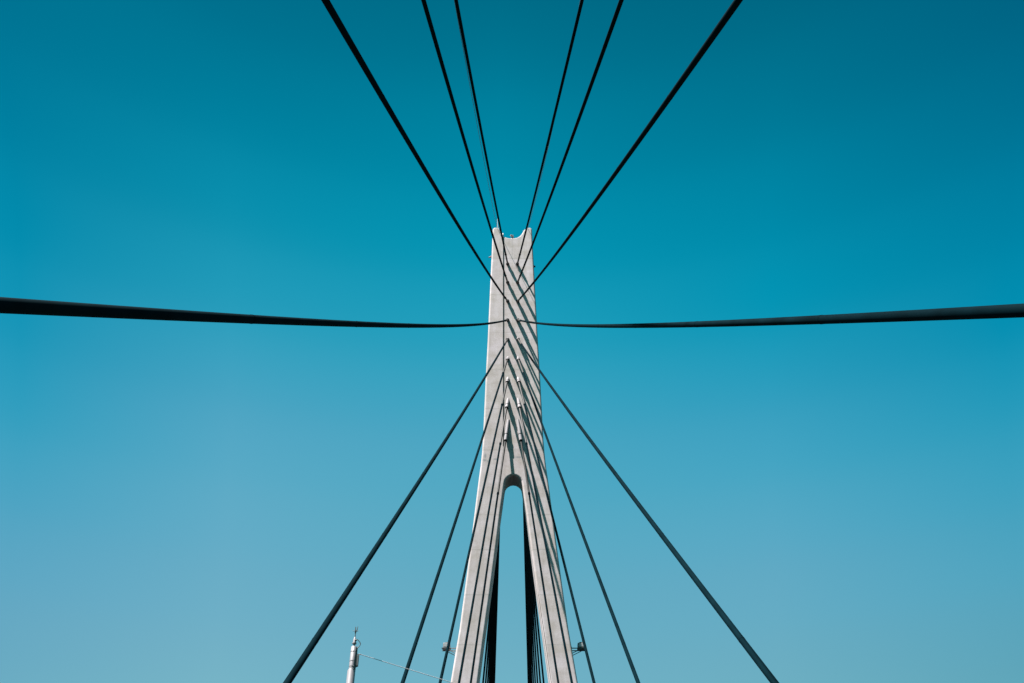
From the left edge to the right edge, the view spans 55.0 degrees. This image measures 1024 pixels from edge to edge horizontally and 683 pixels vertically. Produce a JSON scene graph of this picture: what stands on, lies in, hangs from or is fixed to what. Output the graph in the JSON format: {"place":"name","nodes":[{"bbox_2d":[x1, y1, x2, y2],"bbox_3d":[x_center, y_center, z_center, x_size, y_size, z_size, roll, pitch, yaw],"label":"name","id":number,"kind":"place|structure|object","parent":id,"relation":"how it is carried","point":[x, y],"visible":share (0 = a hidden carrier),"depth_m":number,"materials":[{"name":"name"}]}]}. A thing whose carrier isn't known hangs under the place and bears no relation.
{"place":"outdoors","nodes":[
{"label":"outdoors","id":0,"kind":"place"},
{"bbox_2d":[0,0,1023,682],"label":"sky","id":1,"kind":"structure","parent":0,"point":[181,501],"materials":[{"name":"blue"}]},
{"bbox_3d":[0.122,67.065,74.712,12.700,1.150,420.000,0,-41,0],"label":"road deck","id":2,"kind":"structure","parent":0,"visible":0},
{"bbox_2d":[346,627,360,682],"bbox_3d":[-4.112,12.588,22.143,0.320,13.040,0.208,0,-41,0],"label":"antenna mast","id":3,"kind":"object","parent":2,"relation":"on","point":[354,660],"visible":1,"depth_m":25.71,"materials":[{"name":"white metal"}]},
{"bbox_2d":[361,654,452,682],"bbox_3d":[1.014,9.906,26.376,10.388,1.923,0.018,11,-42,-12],"label":"span wire","id":4,"kind":"object","parent":3,"relation":"attached to","point":[408,669],"visible":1,"depth_m":25.99,"materials":[{"name":"grey metal"}]},
{"label":"water","id":5,"kind":"structure","parent":0,"visible":0},
{"bbox_2d":[451,228,577,682],"bbox_3d":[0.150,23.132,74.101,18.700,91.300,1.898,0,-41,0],"label":"bridge pylon","id":6,"kind":"object","parent":5,"relation":"in","point":[512,329],"visible":0.91,"depth_m":83.81,"materials":[{"name":"concrete"}]},
{"bbox_2d":[0,297,508,327],"bbox_3d":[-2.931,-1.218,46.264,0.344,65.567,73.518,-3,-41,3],"label":"stay cable","id":7,"kind":"object","parent":6,"relation":"attached to","point":[8,305],"visible":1,"depth_m":12.96,"materials":[{"name":"metal"}]},
{"bbox_2d":[283,337,508,682],"bbox_3d":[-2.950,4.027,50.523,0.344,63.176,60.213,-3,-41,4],"label":"stay cable","id":8,"kind":"object","parent":6,"relation":"attached to","point":[300,662],"visible":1,"depth_m":28.46,"materials":[{"name":"metal"}]},
{"bbox_2d":[321,0,508,302],"bbox_3d":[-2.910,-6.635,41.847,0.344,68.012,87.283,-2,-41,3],"label":"stay cable","id":9,"kind":"object","parent":6,"relation":"attached to","point":[332,12],"visible":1,"depth_m":27.86,"materials":[{"name":"metal"}]},
{"bbox_2d":[442,642,455,655],"bbox_3d":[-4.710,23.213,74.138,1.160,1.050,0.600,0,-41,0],"label":"floodlight","id":10,"kind":"object","parent":6,"relation":"attached to","point":[445,646],"visible":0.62,"depth_m":74.08,"materials":[{"name":"grey metal"}]},
{"bbox_2d":[401,357,508,682],"bbox_3d":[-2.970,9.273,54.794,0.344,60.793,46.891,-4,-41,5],"label":"stay cable","id":11,"kind":"object","parent":6,"relation":"attached to","point":[414,646],"visible":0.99,"depth_m":49.15,"materials":[{"name":"metal"}]},
{"bbox_2d":[421,0,508,283],"bbox_3d":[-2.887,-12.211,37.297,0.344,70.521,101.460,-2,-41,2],"label":"stay cable","id":12,"kind":"object","parent":6,"relation":"attached to","point":[430,24],"visible":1,"depth_m":44.30,"materials":[{"name":"metal"}]},
{"bbox_2d":[439,377,508,682],"bbox_3d":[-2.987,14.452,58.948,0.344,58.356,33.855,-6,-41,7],"label":"stay cable","id":13,"kind":"object","parent":6,"relation":"attached to","point":[461,587],"visible":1,"depth_m":62.51,"materials":[{"name":"metal"}]},
{"bbox_2d":[454,0,508,265],"bbox_3d":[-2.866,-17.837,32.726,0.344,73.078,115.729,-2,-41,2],"label":"stay cable","id":14,"kind":"object","parent":6,"relation":"attached to","point":[469,71],"visible":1,"depth_m":55.64,"materials":[{"name":"metal"}]},
{"bbox_2d":[458,398,508,682],"bbox_3d":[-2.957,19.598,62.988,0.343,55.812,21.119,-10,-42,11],"label":"stay cable","id":15,"kind":"object","parent":6,"relation":"attached to","point":[477,576],"visible":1,"depth_m":71.05,"materials":[{"name":"metal"}]},
{"bbox_2d":[482,573,494,682],"bbox_3d":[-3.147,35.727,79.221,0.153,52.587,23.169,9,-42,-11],"label":"stay cable","id":16,"kind":"object","parent":6,"relation":"attached to","point":[487,636],"visible":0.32,"depth_m":82.58,"materials":[{"name":"black metal"}]},
{"bbox_2d":[470,419,509,682],"bbox_3d":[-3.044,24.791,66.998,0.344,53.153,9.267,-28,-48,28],"label":"stay cable","id":17,"kind":"object","parent":6,"relation":"attached to","point":[498,489],"visible":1,"depth_m":76.51,"materials":[{"name":"metal"}]},
{"bbox_2d":[485,565,495,682],"bbox_3d":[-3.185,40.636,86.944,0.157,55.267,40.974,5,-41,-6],"label":"stay cable","id":18,"kind":"object","parent":6,"relation":"attached to","point":[489,634],"visible":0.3,"depth_m":87.90,"materials":[{"name":"black metal"}]},
{"bbox_2d":[487,557,496,682],"bbox_3d":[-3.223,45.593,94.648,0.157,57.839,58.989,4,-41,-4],"label":"stay cable","id":19,"kind":"object","parent":6,"relation":"attached to","point":[491,632],"visible":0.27,"depth_m":92.91,"materials":[{"name":"black metal"}]},
{"bbox_2d":[489,549,497,682],"bbox_3d":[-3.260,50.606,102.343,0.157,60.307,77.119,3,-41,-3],"label":"stay cable","id":20,"kind":"object","parent":6,"relation":"attached to","point":[492,627],"visible":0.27,"depth_m":97.58,"materials":[{"name":"black metal"}]},
{"bbox_2d":[490,541,498,682],"bbox_3d":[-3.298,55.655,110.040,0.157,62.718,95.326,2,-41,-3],"label":"stay cable","id":21,"kind":"object","parent":6,"relation":"attached to","point":[493,628],"visible":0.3,"depth_m":102.06,"materials":[{"name":"black metal"}]},
{"bbox_2d":[492,543,498,682],"bbox_3d":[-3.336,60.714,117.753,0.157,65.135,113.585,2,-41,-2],"label":"stay cable","id":22,"kind":"object","parent":6,"relation":"attached to","point":[494,623],"visible":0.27,"depth_m":106.19,"materials":[{"name":"black metal"}]},
{"bbox_2d":[493,550,498,682],"bbox_3d":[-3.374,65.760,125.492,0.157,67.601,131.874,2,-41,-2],"label":"stay cable","id":23,"kind":"object","parent":6,"relation":"attached to","point":[495,625],"visible":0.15,"depth_m":110.36,"materials":[{"name":"black metal"}]},
{"bbox_2d":[494,533,499,680],"bbox_3d":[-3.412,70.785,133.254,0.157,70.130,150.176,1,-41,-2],"label":"stay cable","id":24,"kind":"object","parent":6,"relation":"attached to","point":[496,619],"visible":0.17,"depth_m":114.13,"materials":[{"name":"black metal"}]},
{"bbox_2d":[494,540,499,682],"bbox_3d":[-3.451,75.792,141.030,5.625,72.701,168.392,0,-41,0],"label":"stay cable","id":25,"kind":"object","parent":6,"relation":"attached to","point":[496,625],"visible":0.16,"depth_m":118.40,"materials":[{"name":"black metal"}]},
{"bbox_2d":[523,514,528,682],"bbox_3d":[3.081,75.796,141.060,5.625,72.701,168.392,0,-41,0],"label":"stay cable","id":26,"kind":"object","parent":6,"relation":"attached to","point":[525,605],"visible":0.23,"depth_m":117.68,"materials":[{"name":"black metal"}]},
{"bbox_2d":[523,505,529,682],"bbox_3d":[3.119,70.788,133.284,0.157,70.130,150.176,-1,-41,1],"label":"stay cable","id":27,"kind":"object","parent":6,"relation":"attached to","point":[526,607],"visible":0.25,"depth_m":113.55,"materials":[{"name":"black metal"}]},
{"bbox_2d":[524,516,530,682],"bbox_3d":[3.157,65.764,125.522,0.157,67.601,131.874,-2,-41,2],"label":"stay cable","id":28,"kind":"object","parent":6,"relation":"attached to","point":[527,611],"visible":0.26,"depth_m":109.87,"materials":[{"name":"black metal"}]},
{"bbox_2d":[524,512,532,682],"bbox_3d":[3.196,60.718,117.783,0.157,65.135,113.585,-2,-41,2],"label":"stay cable","id":29,"kind":"object","parent":6,"relation":"attached to","point":[528,611],"visible":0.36,"depth_m":105.75,"materials":[{"name":"black metal"}]},
{"bbox_2d":[525,519,533,682],"bbox_3d":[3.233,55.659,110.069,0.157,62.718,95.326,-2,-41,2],"label":"stay cable","id":30,"kind":"object","parent":6,"relation":"attached to","point":[530,613],"visible":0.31,"depth_m":101.61,"materials":[{"name":"black metal"}]},
{"bbox_2d":[526,526,535,682],"bbox_3d":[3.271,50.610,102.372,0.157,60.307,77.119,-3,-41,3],"label":"stay cable","id":31,"kind":"object","parent":6,"relation":"attached to","point":[531,616],"visible":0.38,"depth_m":97.36,"materials":[{"name":"black metal"}]},
{"bbox_2d":[527,533,537,682],"bbox_3d":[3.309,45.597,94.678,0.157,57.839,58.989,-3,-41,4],"label":"stay cable","id":32,"kind":"object","parent":6,"relation":"attached to","point":[533,618],"visible":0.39,"depth_m":92.82,"materials":[{"name":"black metal"}]},
{"bbox_2d":[528,541,540,682],"bbox_3d":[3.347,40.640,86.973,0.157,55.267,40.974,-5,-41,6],"label":"stay cable","id":33,"kind":"object","parent":6,"relation":"attached to","point":[535,622],"visible":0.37,"depth_m":88.01,"materials":[{"name":"black metal"}]},
{"bbox_2d":[529,549,544,682],"bbox_3d":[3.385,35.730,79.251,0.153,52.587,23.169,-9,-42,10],"label":"stay cable","id":34,"kind":"object","parent":6,"relation":"attached to","point":[537,624],"visible":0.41,"depth_m":82.92,"materials":[{"name":"black metal"}]},
{"bbox_2d":[517,419,558,682],"bbox_3d":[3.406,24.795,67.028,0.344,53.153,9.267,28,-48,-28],"label":"stay cable","id":35,"kind":"object","parent":6,"relation":"attached to","point":[528,489],"visible":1,"depth_m":76.54,"materials":[{"name":"metal"}]},
{"bbox_2d":[517,398,572,682],"bbox_3d":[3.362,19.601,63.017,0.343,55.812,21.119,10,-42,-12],"label":"stay cable","id":36,"kind":"object","parent":6,"relation":"attached to","point":[551,575],"visible":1,"depth_m":71.08,"materials":[{"name":"metal"}]},
{"bbox_2d":[516,0,583,265],"bbox_3d":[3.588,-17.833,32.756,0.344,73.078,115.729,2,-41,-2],"label":"stay cable","id":37,"kind":"object","parent":6,"relation":"attached to","point":[564,74],"visible":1,"depth_m":55.51,"materials":[{"name":"metal"}]},
{"bbox_2d":[517,377,595,682],"bbox_3d":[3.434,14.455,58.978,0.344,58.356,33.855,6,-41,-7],"label":"stay cable","id":38,"kind":"object","parent":6,"relation":"attached to","point":[570,589],"visible":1,"depth_m":62.53,"materials":[{"name":"metal"}]},
{"bbox_2d":[516,0,623,283],"bbox_3d":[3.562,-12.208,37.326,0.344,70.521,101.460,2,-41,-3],"label":"stay cable","id":39,"kind":"object","parent":6,"relation":"attached to","point":[611,28],"visible":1,"depth_m":44.31,"materials":[{"name":"metal"}]},
{"bbox_2d":[516,357,639,682],"bbox_3d":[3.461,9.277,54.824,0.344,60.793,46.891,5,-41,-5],"label":"stay cable","id":40,"kind":"object","parent":6,"relation":"attached to","point":[632,667],"visible":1,"depth_m":49.23,"materials":[{"name":"metal"}]},
{"bbox_2d":[572,642,583,654],"bbox_3d":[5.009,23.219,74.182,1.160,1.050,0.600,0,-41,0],"label":"floodlight","id":41,"kind":"object","parent":6,"relation":"attached to","point":[580,647],"visible":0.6,"depth_m":74.11,"materials":[{"name":"grey metal"}]},
{"bbox_2d":[516,0,742,302],"bbox_3d":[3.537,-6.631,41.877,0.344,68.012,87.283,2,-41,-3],"label":"stay cable","id":42,"kind":"object","parent":6,"relation":"attached to","point":[724,20],"visible":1,"depth_m":27.84,"materials":[{"name":"metal"}]},
{"bbox_2d":[516,337,778,682],"bbox_3d":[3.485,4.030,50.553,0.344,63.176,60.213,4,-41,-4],"label":"stay cable","id":43,"kind":"object","parent":6,"relation":"attached to","point":[756,659],"visible":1,"depth_m":28.64,"materials":[{"name":"metal"}]},
{"bbox_2d":[516,303,1023,327],"bbox_3d":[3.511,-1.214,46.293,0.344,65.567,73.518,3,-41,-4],"label":"stay cable","id":44,"kind":"object","parent":6,"relation":"attached to","point":[991,311],"visible":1,"depth_m":15.16,"materials":[{"name":"metal"}]}
]}

